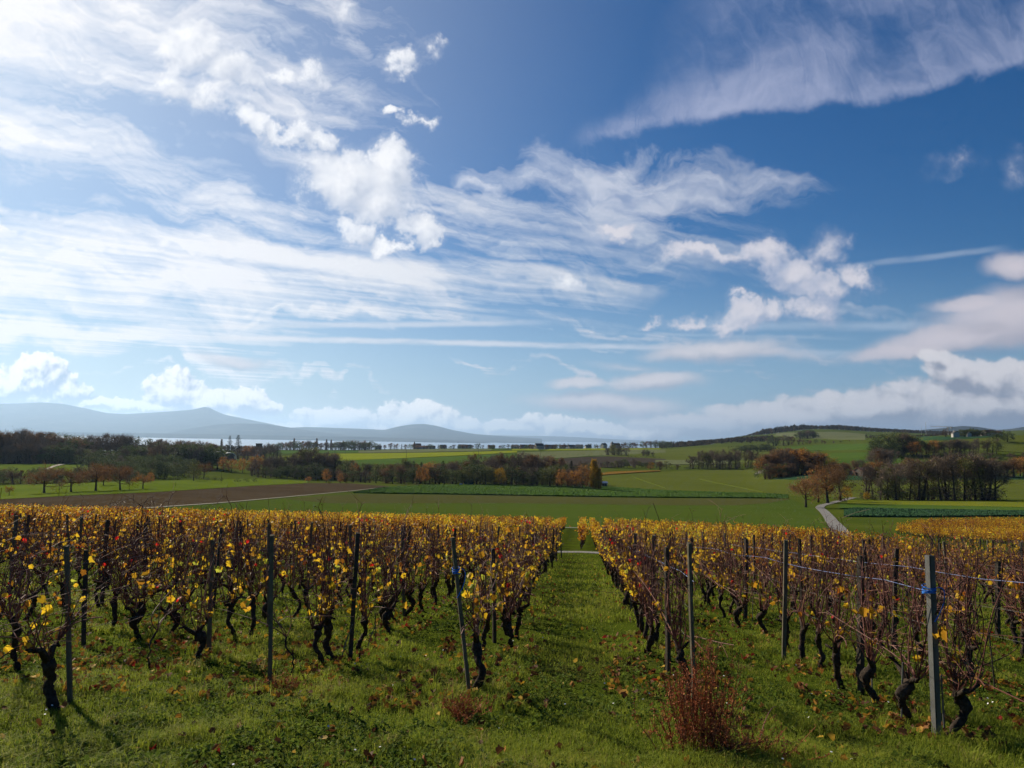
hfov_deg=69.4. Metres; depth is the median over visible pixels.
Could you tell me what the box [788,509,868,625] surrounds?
grapevine
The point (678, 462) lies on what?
field
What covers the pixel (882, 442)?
leafy tree
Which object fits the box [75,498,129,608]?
grapevine
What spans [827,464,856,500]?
autumn tree
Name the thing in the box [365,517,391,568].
grapevine
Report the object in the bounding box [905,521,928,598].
grapevine
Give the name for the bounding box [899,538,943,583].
grapevine
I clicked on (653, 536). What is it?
vineyard post
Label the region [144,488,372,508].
track
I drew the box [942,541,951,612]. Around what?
vineyard post
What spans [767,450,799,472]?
autumn tree
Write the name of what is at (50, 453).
leafy tree
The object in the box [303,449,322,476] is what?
bare tree
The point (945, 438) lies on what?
field
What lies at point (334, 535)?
grapevine
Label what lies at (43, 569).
grapevine
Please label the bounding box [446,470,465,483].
leafy tree
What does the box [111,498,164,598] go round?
grapevine
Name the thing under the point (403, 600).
vineyard post
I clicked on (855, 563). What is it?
grapevine
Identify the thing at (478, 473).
leafy tree
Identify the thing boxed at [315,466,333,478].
leafy tree
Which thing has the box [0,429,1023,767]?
ground
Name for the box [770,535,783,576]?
grapevine
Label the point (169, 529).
grapevine
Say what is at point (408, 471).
leafy tree
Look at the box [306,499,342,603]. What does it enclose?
grapevine
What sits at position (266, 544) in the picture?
grapevine
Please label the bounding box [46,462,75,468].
track
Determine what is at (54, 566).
grapevine
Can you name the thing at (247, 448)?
autumn tree
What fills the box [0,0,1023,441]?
sky
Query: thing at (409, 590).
grapevine
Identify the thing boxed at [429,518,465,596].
grapevine
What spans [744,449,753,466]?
bare tree
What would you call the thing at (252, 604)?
grapevine
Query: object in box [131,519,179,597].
grapevine
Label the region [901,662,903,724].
vine stake
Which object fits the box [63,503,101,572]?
grapevine
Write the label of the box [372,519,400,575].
grapevine
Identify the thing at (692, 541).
vineyard post
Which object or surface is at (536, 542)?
grapevine
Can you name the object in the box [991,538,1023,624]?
grapevine
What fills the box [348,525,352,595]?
vineyard post
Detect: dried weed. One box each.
[253,666,312,691]
[438,685,495,724]
[690,712,829,760]
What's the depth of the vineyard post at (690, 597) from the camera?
7.28 m
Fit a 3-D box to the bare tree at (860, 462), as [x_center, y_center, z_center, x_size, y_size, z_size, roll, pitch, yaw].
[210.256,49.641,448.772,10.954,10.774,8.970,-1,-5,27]
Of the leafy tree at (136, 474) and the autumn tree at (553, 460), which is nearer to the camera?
the leafy tree at (136, 474)
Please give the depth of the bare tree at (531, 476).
354.74 m
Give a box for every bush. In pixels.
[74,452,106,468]
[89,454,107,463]
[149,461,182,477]
[727,445,747,451]
[751,464,779,477]
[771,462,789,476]
[985,430,1009,440]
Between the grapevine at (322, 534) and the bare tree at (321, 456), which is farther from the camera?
the bare tree at (321, 456)
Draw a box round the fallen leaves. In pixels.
[0,543,1023,767]
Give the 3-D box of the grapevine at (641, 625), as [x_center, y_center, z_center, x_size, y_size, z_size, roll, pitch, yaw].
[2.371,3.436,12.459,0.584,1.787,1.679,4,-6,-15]
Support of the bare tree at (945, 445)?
on the ground at (570, 541)
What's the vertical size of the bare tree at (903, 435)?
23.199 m
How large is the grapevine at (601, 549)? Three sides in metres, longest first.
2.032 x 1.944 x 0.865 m
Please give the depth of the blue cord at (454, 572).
7.70 m
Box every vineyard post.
[7,515,18,601]
[20,515,29,575]
[63,544,72,702]
[66,515,70,564]
[78,516,82,576]
[81,550,88,645]
[100,519,109,605]
[143,523,146,569]
[206,540,214,649]
[213,527,222,609]
[228,521,238,582]
[239,521,242,570]
[267,524,270,626]
[268,534,273,689]
[293,520,296,572]
[308,522,312,583]
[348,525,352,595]
[348,532,359,657]
[401,527,405,615]
[405,526,410,581]
[451,528,455,593]
[451,537,471,696]
[491,548,496,642]
[496,526,499,564]
[545,528,547,573]
[551,529,553,566]
[559,528,561,557]
[617,530,619,589]
[629,533,636,611]
[651,535,654,591]
[664,547,670,673]
[687,542,695,713]
[691,537,693,588]
[743,538,747,620]
[753,535,755,594]
[782,540,787,660]
[797,538,803,611]
[856,555,864,694]
[861,539,873,608]
[891,548,898,649]
[925,555,941,736]
[939,543,941,593]
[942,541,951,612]
[994,561,1000,640]
[1019,542,1023,600]
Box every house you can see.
[534,443,543,448]
[575,444,582,448]
[951,430,959,436]
[980,429,996,435]
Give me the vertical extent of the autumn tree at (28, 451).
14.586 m
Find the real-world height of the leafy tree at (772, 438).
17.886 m
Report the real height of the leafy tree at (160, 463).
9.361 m
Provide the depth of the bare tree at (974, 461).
297.91 m
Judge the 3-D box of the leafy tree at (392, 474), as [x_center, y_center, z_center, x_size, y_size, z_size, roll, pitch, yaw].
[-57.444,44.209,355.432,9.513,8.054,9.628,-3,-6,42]
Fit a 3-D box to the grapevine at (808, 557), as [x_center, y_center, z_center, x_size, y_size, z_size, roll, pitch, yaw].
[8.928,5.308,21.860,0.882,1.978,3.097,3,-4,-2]
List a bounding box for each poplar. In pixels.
[589,459,599,488]
[596,467,602,488]
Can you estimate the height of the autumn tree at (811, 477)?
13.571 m
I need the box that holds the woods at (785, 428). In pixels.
[738,424,951,436]
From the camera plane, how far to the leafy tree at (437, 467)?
363.32 m
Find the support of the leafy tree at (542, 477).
on the ground at (570, 541)
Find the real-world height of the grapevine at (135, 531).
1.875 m
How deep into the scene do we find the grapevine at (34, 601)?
12.01 m
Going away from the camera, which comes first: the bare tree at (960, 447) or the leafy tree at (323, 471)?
the leafy tree at (323, 471)
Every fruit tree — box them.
[19,463,68,492]
[53,464,87,492]
[73,463,112,490]
[103,465,135,489]
[130,471,152,488]
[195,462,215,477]
[787,476,823,506]
[806,457,855,502]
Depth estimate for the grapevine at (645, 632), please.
11.91 m
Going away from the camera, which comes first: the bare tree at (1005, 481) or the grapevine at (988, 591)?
the grapevine at (988, 591)
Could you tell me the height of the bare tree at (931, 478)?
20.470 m
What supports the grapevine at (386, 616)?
on the ground at (570, 541)
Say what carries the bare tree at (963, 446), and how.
on the ground at (570, 541)
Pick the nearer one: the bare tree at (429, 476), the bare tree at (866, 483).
the bare tree at (866, 483)
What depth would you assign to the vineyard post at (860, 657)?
8.30 m
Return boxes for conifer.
[224,436,234,453]
[234,435,243,454]
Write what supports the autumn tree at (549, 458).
on the ground at (570, 541)
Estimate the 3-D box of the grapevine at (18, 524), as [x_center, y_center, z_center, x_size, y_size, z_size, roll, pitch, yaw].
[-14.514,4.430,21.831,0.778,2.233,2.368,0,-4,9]
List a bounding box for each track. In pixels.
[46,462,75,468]
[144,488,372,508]
[632,476,665,487]
[699,478,762,491]
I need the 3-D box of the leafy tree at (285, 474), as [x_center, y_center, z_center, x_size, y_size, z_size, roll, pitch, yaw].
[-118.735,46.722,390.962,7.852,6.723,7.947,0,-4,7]
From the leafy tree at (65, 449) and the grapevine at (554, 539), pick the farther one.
the leafy tree at (65, 449)
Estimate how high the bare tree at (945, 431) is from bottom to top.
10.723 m
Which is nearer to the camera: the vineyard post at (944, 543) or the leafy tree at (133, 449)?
the vineyard post at (944, 543)
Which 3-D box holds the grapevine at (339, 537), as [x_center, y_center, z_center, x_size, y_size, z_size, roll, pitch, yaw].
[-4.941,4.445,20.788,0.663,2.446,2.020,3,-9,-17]
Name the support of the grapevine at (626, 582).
on the ground at (570, 541)
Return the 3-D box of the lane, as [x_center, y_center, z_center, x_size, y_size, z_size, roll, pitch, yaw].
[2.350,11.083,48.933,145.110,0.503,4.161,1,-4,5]
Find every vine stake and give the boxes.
[342,624,352,654]
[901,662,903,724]
[940,675,944,727]
[988,632,994,685]
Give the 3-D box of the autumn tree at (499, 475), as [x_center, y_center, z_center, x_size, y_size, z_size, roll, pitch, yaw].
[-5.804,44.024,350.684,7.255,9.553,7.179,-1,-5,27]
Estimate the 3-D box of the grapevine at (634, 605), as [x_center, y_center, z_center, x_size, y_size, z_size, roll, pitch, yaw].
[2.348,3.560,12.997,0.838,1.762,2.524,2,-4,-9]
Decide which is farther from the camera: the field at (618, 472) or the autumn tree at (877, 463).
the field at (618, 472)
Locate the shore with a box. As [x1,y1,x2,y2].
[1,431,483,442]
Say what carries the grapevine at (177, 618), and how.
on the ground at (570, 541)
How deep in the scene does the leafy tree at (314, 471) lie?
382.85 m
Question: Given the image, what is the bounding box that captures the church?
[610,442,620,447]
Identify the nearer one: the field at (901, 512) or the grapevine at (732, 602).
the grapevine at (732, 602)
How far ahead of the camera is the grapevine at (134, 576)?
12.48 m
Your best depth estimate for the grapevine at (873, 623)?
12.18 m
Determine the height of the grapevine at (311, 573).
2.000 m
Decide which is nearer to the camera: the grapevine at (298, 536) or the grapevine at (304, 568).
the grapevine at (304, 568)
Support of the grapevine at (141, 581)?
on the ground at (570, 541)
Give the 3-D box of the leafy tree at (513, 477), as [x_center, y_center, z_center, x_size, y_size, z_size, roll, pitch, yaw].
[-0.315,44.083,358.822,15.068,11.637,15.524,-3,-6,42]
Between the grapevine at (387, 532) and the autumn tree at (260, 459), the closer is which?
the grapevine at (387, 532)
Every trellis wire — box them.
[76,569,367,630]
[80,543,450,595]
[81,534,453,563]
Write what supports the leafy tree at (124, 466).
on the ground at (570, 541)
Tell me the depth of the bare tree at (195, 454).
425.62 m
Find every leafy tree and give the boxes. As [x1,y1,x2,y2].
[0,470,8,481]
[5,466,21,480]
[26,466,46,483]
[35,446,57,463]
[44,444,67,463]
[46,468,64,482]
[53,447,72,462]
[56,444,81,462]
[57,437,80,461]
[62,434,87,440]
[64,448,88,463]
[69,466,92,480]
[72,437,96,455]
[88,448,108,462]
[91,460,112,468]
[99,459,118,467]
[114,445,137,460]
[116,460,131,476]
[122,444,141,454]
[127,470,145,478]
[129,455,145,462]
[131,437,159,452]
[131,444,149,460]
[137,467,153,479]
[140,458,163,474]
[144,469,159,480]
[148,452,162,461]
[148,459,167,477]
[151,462,176,478]
[159,454,180,468]
[162,441,190,460]
[173,465,185,476]
[174,441,206,463]
[178,457,197,469]
[179,443,203,466]
[183,461,202,480]
[191,444,218,468]
[196,443,228,468]
[202,447,229,469]
[259,467,271,477]
[272,468,281,477]
[279,456,294,469]
[281,468,293,477]
[282,463,302,477]
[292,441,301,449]
[294,445,323,474]
[294,464,310,478]
[302,446,328,473]
[303,462,328,479]
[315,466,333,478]
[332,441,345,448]
[334,460,355,479]
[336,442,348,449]
[336,458,359,477]
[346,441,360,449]
[346,469,362,481]
[367,469,386,482]
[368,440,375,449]
[374,463,387,480]
[383,468,400,483]
[393,458,411,481]
[396,471,412,482]
[403,466,427,481]
[409,466,430,483]
[428,464,452,483]
[438,469,450,483]
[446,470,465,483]
[453,470,473,483]
[455,464,484,480]
[458,462,491,483]
[468,457,481,482]
[470,463,491,483]
[473,466,498,483]
[496,463,525,484]
[505,455,527,483]
[514,471,530,484]
[524,467,548,485]
[535,468,552,485]
[537,466,564,485]
[546,464,565,485]
[608,444,621,454]
[619,458,629,466]
[657,440,667,447]
[661,461,670,468]
[695,453,713,466]
[749,444,758,451]
[755,443,765,450]
[767,437,780,444]
[794,431,805,438]
[865,438,893,454]
[867,438,893,449]
[868,431,909,452]
[874,461,902,499]
[877,489,892,499]
[886,430,921,454]
[898,491,907,499]
[900,436,926,455]
[907,461,943,499]
[914,437,928,454]
[921,439,942,454]
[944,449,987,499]
[980,437,1007,452]
[998,430,1015,441]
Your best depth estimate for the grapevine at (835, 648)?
8.49 m
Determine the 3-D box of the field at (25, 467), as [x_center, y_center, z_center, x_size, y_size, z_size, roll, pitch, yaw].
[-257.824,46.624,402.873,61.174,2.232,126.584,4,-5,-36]
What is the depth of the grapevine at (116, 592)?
11.09 m
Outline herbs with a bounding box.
[0,558,1023,767]
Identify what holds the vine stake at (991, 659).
on the ground at (570, 541)
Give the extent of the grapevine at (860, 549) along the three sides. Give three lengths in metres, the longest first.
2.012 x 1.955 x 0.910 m
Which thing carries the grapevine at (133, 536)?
on the ground at (570, 541)
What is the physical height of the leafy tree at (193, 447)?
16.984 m
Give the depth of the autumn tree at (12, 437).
475.47 m
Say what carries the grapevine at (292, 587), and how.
on the ground at (570, 541)
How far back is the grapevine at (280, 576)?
17.31 m
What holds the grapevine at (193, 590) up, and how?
on the ground at (570, 541)
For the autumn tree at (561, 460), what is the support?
on the ground at (570, 541)
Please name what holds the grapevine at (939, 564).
on the ground at (570, 541)
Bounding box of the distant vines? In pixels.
[0,503,1023,592]
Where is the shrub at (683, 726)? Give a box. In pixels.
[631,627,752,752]
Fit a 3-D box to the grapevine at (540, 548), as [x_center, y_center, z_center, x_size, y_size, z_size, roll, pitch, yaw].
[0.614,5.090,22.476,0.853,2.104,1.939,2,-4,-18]
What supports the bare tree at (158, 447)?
on the ground at (570, 541)
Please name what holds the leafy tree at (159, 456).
on the ground at (570, 541)
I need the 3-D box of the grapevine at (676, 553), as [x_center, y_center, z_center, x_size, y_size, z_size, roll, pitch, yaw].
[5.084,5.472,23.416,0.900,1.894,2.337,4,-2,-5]
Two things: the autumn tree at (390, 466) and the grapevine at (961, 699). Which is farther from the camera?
the autumn tree at (390, 466)
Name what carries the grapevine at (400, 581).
on the ground at (570, 541)
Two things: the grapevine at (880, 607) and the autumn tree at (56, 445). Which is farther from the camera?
the autumn tree at (56, 445)
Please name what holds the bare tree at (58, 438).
on the ground at (570, 541)
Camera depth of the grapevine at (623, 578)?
16.65 m
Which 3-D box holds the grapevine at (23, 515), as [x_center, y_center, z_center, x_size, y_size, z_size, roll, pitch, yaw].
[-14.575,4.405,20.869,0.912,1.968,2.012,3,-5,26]
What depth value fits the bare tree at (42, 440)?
481.62 m
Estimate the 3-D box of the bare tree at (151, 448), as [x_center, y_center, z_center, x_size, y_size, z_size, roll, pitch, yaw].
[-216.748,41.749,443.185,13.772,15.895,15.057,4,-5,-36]
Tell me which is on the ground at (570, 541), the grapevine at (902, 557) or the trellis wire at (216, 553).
the grapevine at (902, 557)
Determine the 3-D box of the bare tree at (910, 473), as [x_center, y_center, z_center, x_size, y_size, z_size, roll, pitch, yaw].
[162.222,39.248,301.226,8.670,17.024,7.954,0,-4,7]
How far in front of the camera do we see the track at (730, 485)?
394.70 m
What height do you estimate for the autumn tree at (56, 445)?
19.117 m
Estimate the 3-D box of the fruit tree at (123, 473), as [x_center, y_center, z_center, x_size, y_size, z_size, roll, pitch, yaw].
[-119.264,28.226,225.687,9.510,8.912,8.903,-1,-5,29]
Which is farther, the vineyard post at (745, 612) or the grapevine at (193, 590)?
the vineyard post at (745, 612)
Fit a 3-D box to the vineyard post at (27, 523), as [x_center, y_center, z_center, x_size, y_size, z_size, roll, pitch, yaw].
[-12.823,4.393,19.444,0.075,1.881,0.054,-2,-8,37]
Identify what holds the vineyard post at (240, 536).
on the ground at (570, 541)
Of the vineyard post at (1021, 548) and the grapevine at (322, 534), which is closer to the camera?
the vineyard post at (1021, 548)
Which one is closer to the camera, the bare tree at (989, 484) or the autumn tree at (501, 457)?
the bare tree at (989, 484)
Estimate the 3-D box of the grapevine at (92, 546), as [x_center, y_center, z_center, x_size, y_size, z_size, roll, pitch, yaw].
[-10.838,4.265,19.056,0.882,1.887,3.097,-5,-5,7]
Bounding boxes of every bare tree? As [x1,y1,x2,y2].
[1,444,10,462]
[7,429,36,462]
[12,445,23,463]
[31,443,50,463]
[33,434,49,462]
[50,435,72,462]
[82,435,97,457]
[88,432,114,454]
[90,435,110,453]
[105,434,125,455]
[115,433,136,449]
[115,435,138,451]
[135,449,147,456]
[140,442,161,461]
[149,441,169,456]
[183,446,201,464]
[193,445,207,468]
[233,448,242,458]
[247,458,261,474]
[247,467,255,475]
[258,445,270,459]
[262,455,275,474]
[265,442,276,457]
[266,455,282,475]
[272,455,284,470]
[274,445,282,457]
[285,454,303,477]
[289,454,306,476]
[296,448,313,476]
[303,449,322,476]
[310,452,332,477]
[324,452,334,477]
[325,454,344,478]
[356,471,363,481]
[361,462,373,479]
[361,470,369,482]
[400,459,412,481]
[424,469,434,483]
[444,463,459,483]
[475,453,490,483]
[483,455,504,483]
[493,463,506,483]
[500,463,512,484]
[506,449,528,482]
[519,467,528,484]
[521,467,541,485]
[526,453,549,482]
[538,457,550,484]
[567,462,583,484]
[576,460,589,483]
[623,445,630,455]
[631,460,637,467]
[689,456,696,468]
[696,451,702,467]
[702,451,714,467]
[706,450,716,467]
[715,453,723,468]
[717,451,729,468]
[724,454,733,467]
[727,448,741,468]
[727,450,735,468]
[736,451,743,467]
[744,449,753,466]
[748,451,754,467]
[753,452,760,463]
[774,435,787,445]
[778,451,798,476]
[850,465,877,498]
[853,459,864,466]
[860,462,877,499]
[864,451,875,461]
[867,446,883,466]
[872,466,887,500]
[873,448,898,467]
[874,457,918,499]
[884,448,897,467]
[890,468,906,499]
[893,433,914,455]
[900,456,944,499]
[900,462,917,499]
[921,453,967,499]
[922,455,945,499]
[926,453,955,500]
[931,455,961,499]
[937,451,967,500]
[939,440,948,455]
[941,428,949,436]
[943,439,961,454]
[951,442,969,452]
[951,451,993,499]
[953,438,967,453]
[963,451,985,500]
[964,441,978,454]
[965,455,998,500]
[970,440,979,454]
[971,469,1001,499]
[974,438,980,453]
[975,459,1013,499]
[978,457,1009,499]
[980,441,988,454]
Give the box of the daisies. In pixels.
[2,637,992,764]
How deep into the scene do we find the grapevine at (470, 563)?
21.14 m
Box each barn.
[849,470,856,475]
[854,467,876,476]
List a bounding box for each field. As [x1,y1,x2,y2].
[0,463,87,475]
[0,479,306,498]
[0,483,388,511]
[100,494,828,529]
[271,448,511,453]
[282,451,516,460]
[287,494,788,504]
[337,452,603,464]
[353,484,787,498]
[358,449,491,452]
[512,448,659,450]
[517,449,665,457]
[563,456,665,467]
[598,469,1023,498]
[602,470,659,475]
[604,447,777,463]
[655,460,731,464]
[768,474,1023,479]
[773,432,864,439]
[778,443,876,450]
[829,452,900,464]
[840,503,1023,509]
[844,507,1023,517]
[847,500,1023,506]
[916,436,993,439]
[924,436,1023,452]
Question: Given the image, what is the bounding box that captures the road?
[815,497,855,535]
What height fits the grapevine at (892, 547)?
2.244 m
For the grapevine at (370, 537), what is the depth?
24.23 m
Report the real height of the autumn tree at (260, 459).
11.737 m
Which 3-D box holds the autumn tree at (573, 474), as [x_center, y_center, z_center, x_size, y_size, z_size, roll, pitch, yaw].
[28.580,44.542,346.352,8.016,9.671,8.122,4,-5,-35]
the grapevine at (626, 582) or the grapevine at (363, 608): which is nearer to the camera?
the grapevine at (363, 608)
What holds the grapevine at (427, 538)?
on the ground at (570, 541)
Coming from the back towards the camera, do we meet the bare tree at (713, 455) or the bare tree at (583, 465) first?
the bare tree at (713, 455)
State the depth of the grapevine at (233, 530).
23.09 m
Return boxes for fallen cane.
[708,741,796,756]
[758,706,775,745]
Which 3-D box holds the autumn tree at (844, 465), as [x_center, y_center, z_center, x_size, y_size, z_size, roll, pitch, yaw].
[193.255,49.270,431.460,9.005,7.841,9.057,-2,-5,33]
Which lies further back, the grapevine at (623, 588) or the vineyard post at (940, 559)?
the vineyard post at (940, 559)
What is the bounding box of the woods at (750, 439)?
[659,435,773,447]
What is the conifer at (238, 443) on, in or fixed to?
on the ground at (570, 541)
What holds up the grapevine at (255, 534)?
on the ground at (570, 541)
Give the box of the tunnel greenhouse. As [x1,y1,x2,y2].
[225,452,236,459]
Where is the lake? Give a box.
[62,436,658,449]
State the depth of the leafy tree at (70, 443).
472.45 m
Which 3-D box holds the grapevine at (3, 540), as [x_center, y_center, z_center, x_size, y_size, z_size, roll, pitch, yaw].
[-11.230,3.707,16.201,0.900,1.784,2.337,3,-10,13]
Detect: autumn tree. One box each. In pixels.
[0,426,19,459]
[0,430,16,462]
[0,442,31,463]
[0,445,12,463]
[5,468,21,483]
[16,469,25,483]
[17,445,40,463]
[18,428,38,461]
[18,441,38,463]
[20,432,44,462]
[36,434,57,462]
[38,443,60,463]
[51,436,71,462]
[52,434,74,462]
[68,437,88,461]
[95,467,112,484]
[146,447,159,457]
[162,437,172,446]
[217,456,230,471]
[227,459,237,471]
[236,458,245,472]
[239,447,250,458]
[244,456,254,472]
[252,454,264,469]
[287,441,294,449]
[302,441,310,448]
[321,469,331,482]
[349,462,358,478]
[377,468,391,482]
[386,463,394,480]
[394,465,407,483]
[415,467,425,483]
[421,463,429,480]
[423,461,438,481]
[428,468,439,483]
[463,453,479,481]
[493,452,510,483]
[493,467,505,482]
[509,467,525,484]
[524,454,542,484]
[527,454,540,482]
[542,455,557,466]
[543,458,558,484]
[555,469,568,484]
[556,457,566,483]
[567,469,581,486]
[575,464,590,487]
[584,468,599,486]
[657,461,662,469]
[753,454,769,472]
[757,453,777,477]
[759,454,775,477]
[761,448,795,476]
[762,463,777,478]
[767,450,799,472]
[773,464,787,477]
[782,450,811,473]
[783,448,802,474]
[785,463,798,476]
[790,447,819,473]
[792,464,801,475]
[797,452,812,472]
[801,462,816,474]
[802,466,834,501]
[803,450,823,472]
[815,453,839,470]
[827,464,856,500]
[837,462,849,474]
[840,485,853,498]
[848,459,858,469]
[868,460,884,473]
[870,450,886,467]
[899,457,918,470]
[903,441,922,456]
[924,440,939,453]
[1000,461,1013,476]
[1005,457,1021,476]
[1013,456,1023,476]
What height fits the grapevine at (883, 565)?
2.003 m
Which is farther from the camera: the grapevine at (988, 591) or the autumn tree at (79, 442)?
the autumn tree at (79, 442)
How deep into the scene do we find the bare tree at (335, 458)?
398.93 m
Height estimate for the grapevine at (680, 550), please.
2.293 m
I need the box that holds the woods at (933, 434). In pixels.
[865,432,951,438]
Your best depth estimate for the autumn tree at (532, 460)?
389.19 m
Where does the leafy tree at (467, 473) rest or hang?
on the ground at (570, 541)
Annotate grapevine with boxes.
[0,488,73,669]
[0,499,38,554]
[0,507,25,548]
[0,507,47,616]
[0,513,45,563]
[0,528,127,710]
[1,506,43,560]
[1,511,97,586]
[1,515,85,620]
[12,490,90,597]
[20,519,90,576]
[21,512,50,553]
[27,521,91,611]
[29,506,51,576]
[29,506,66,580]
[52,493,88,573]
[53,494,188,639]
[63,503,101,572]
[64,515,119,575]
[65,495,129,590]
[73,495,160,631]
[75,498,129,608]
[76,515,156,589]
[79,514,113,570]
[93,497,142,573]
[97,522,168,623]
[103,514,160,572]
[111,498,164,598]
[114,512,148,573]
[121,516,152,556]
[125,497,163,568]
[126,484,198,619]
[126,569,198,670]
[127,508,180,567]
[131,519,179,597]
[142,533,220,634]
[147,524,174,578]
[153,513,184,562]
[153,533,247,659]
[158,502,227,590]
[161,514,193,589]
[165,488,234,588]
[165,511,193,579]
[168,528,217,611]
[175,508,196,559]
[181,512,215,577]
[189,523,256,602]
[190,511,220,567]
[194,500,312,634]
[198,510,249,572]
[199,528,218,570]
[201,484,276,639]
[206,525,239,587]
[219,579,353,674]
[226,504,250,572]
[227,503,242,558]
[239,511,266,598]
[239,515,274,562]
[241,521,256,581]
[249,529,297,619]
[254,511,295,585]
[256,519,278,557]
[257,508,306,593]
[260,524,288,575]
[262,513,288,550]
[273,527,375,660]
[277,501,297,570]
[277,503,306,617]
[281,515,368,609]
[285,508,325,584]
[286,496,313,589]
[286,497,363,665]
[289,516,309,570]
[294,516,320,557]
[300,507,323,570]
[304,503,341,573]
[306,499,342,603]
[313,510,331,557]
[326,513,364,602]
[328,502,347,579]
[329,513,341,563]
[329,522,362,578]
[338,506,379,597]
[340,485,406,651]
[343,509,359,574]
[345,512,375,594]
[355,513,392,572]
[357,527,413,633]
[359,521,373,572]
[359,525,412,628]
[361,514,387,590]
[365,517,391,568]
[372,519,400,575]
[377,517,394,568]
[378,518,397,581]
[387,495,417,621]
[394,526,415,577]
[395,506,416,578]
[395,513,413,580]
[399,529,432,616]
[407,521,450,610]
[412,516,425,575]
[416,509,452,597]
[417,512,436,546]
[419,498,446,604]
[419,507,433,574]
[421,521,442,568]
[423,532,509,688]
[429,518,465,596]
[429,527,482,587]
[450,503,478,589]
[453,516,482,586]
[456,512,510,650]
[459,524,482,581]
[469,527,541,638]
[471,509,488,581]
[471,520,489,579]
[474,517,490,574]
[476,501,493,573]
[480,514,520,635]
[482,515,548,646]
[482,530,519,616]
[483,513,494,574]
[484,520,499,548]
[493,527,527,580]
[495,528,536,626]
[503,520,538,610]
[511,517,546,567]
[512,514,544,599]
[512,530,543,615]
[519,529,548,601]
[522,531,553,589]
[523,517,541,566]
[528,517,547,560]
[528,519,551,580]
[528,528,549,581]
[536,531,549,576]
[537,525,550,573]
[539,526,554,574]
[549,519,561,562]
[555,523,562,558]
[593,527,625,584]
[593,529,659,610]
[595,526,620,581]
[597,526,606,564]
[597,531,623,571]
[598,523,616,546]
[599,526,611,567]
[601,525,631,587]
[602,521,623,577]
[604,538,609,573]
[605,519,624,590]
[605,523,617,576]
[608,533,641,606]
[610,512,632,565]
[613,506,671,657]
[613,519,645,607]
[613,520,639,594]
[613,523,637,573]
[619,534,649,611]
[620,520,663,638]
[622,533,662,627]
[623,538,674,632]
[628,516,674,645]
[630,503,732,700]
[658,514,678,582]
[661,519,681,586]
[669,529,680,585]
[671,525,713,591]
[673,514,694,588]
[679,520,727,603]
[680,524,701,592]
[685,505,711,600]
[692,514,744,617]
[702,524,722,597]
[704,534,726,606]
[705,535,774,627]
[707,539,732,582]
[710,519,737,566]
[711,501,754,613]
[713,531,728,567]
[716,532,736,577]
[716,533,751,621]
[719,540,757,575]
[733,515,752,579]
[733,535,781,633]
[738,529,760,590]
[743,526,838,646]
[748,518,777,594]
[752,524,775,592]
[761,538,796,598]
[762,525,798,605]
[767,518,791,555]
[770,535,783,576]
[771,525,805,606]
[776,535,817,588]
[779,540,820,612]
[782,516,797,582]
[782,547,845,660]
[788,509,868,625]
[791,530,822,589]
[795,518,828,616]
[799,524,873,688]
[799,525,849,668]
[805,526,825,580]
[806,518,847,623]
[815,510,838,586]
[820,532,842,596]
[821,538,903,701]
[824,541,856,600]
[827,533,989,724]
[834,604,884,680]
[837,526,850,575]
[838,527,888,591]
[842,533,883,589]
[842,542,891,639]
[845,524,861,562]
[850,524,886,606]
[853,536,889,595]
[862,523,911,649]
[864,534,911,596]
[866,528,905,610]
[873,525,915,637]
[885,522,902,575]
[886,521,922,599]
[894,534,955,654]
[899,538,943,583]
[900,538,947,625]
[901,519,956,582]
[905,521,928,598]
[908,536,1023,677]
[909,528,1023,738]
[910,518,973,625]
[911,529,976,595]
[922,524,979,610]
[935,521,982,632]
[939,532,983,582]
[939,541,984,603]
[941,547,963,595]
[948,532,1013,593]
[951,545,1023,644]
[954,522,991,618]
[954,524,1005,604]
[966,538,1014,605]
[978,535,1023,657]
[983,529,1008,597]
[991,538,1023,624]
[1004,532,1023,579]
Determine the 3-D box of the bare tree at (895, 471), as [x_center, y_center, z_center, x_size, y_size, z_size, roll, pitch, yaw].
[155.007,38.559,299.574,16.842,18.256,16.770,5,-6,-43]
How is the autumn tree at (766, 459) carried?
on the ground at (570, 541)
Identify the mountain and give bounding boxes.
[0,402,282,433]
[167,423,361,436]
[295,424,541,442]
[495,435,713,443]
[919,426,1023,431]
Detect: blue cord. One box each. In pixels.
[452,566,465,597]
[644,537,921,589]
[682,538,1023,582]
[922,584,944,621]
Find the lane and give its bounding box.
[94,536,1006,564]
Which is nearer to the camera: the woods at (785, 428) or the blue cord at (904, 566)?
the blue cord at (904, 566)
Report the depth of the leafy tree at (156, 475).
305.08 m
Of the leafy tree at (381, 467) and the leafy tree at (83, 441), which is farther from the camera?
the leafy tree at (83, 441)
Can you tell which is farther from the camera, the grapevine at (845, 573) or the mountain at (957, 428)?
the mountain at (957, 428)
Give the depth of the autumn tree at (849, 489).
295.10 m
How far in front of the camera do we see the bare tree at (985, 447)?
621.73 m
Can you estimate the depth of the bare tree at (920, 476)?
297.68 m
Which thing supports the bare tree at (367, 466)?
on the ground at (570, 541)
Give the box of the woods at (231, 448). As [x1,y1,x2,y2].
[90,444,268,451]
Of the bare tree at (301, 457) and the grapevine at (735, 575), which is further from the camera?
the bare tree at (301, 457)
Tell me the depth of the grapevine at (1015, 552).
21.52 m

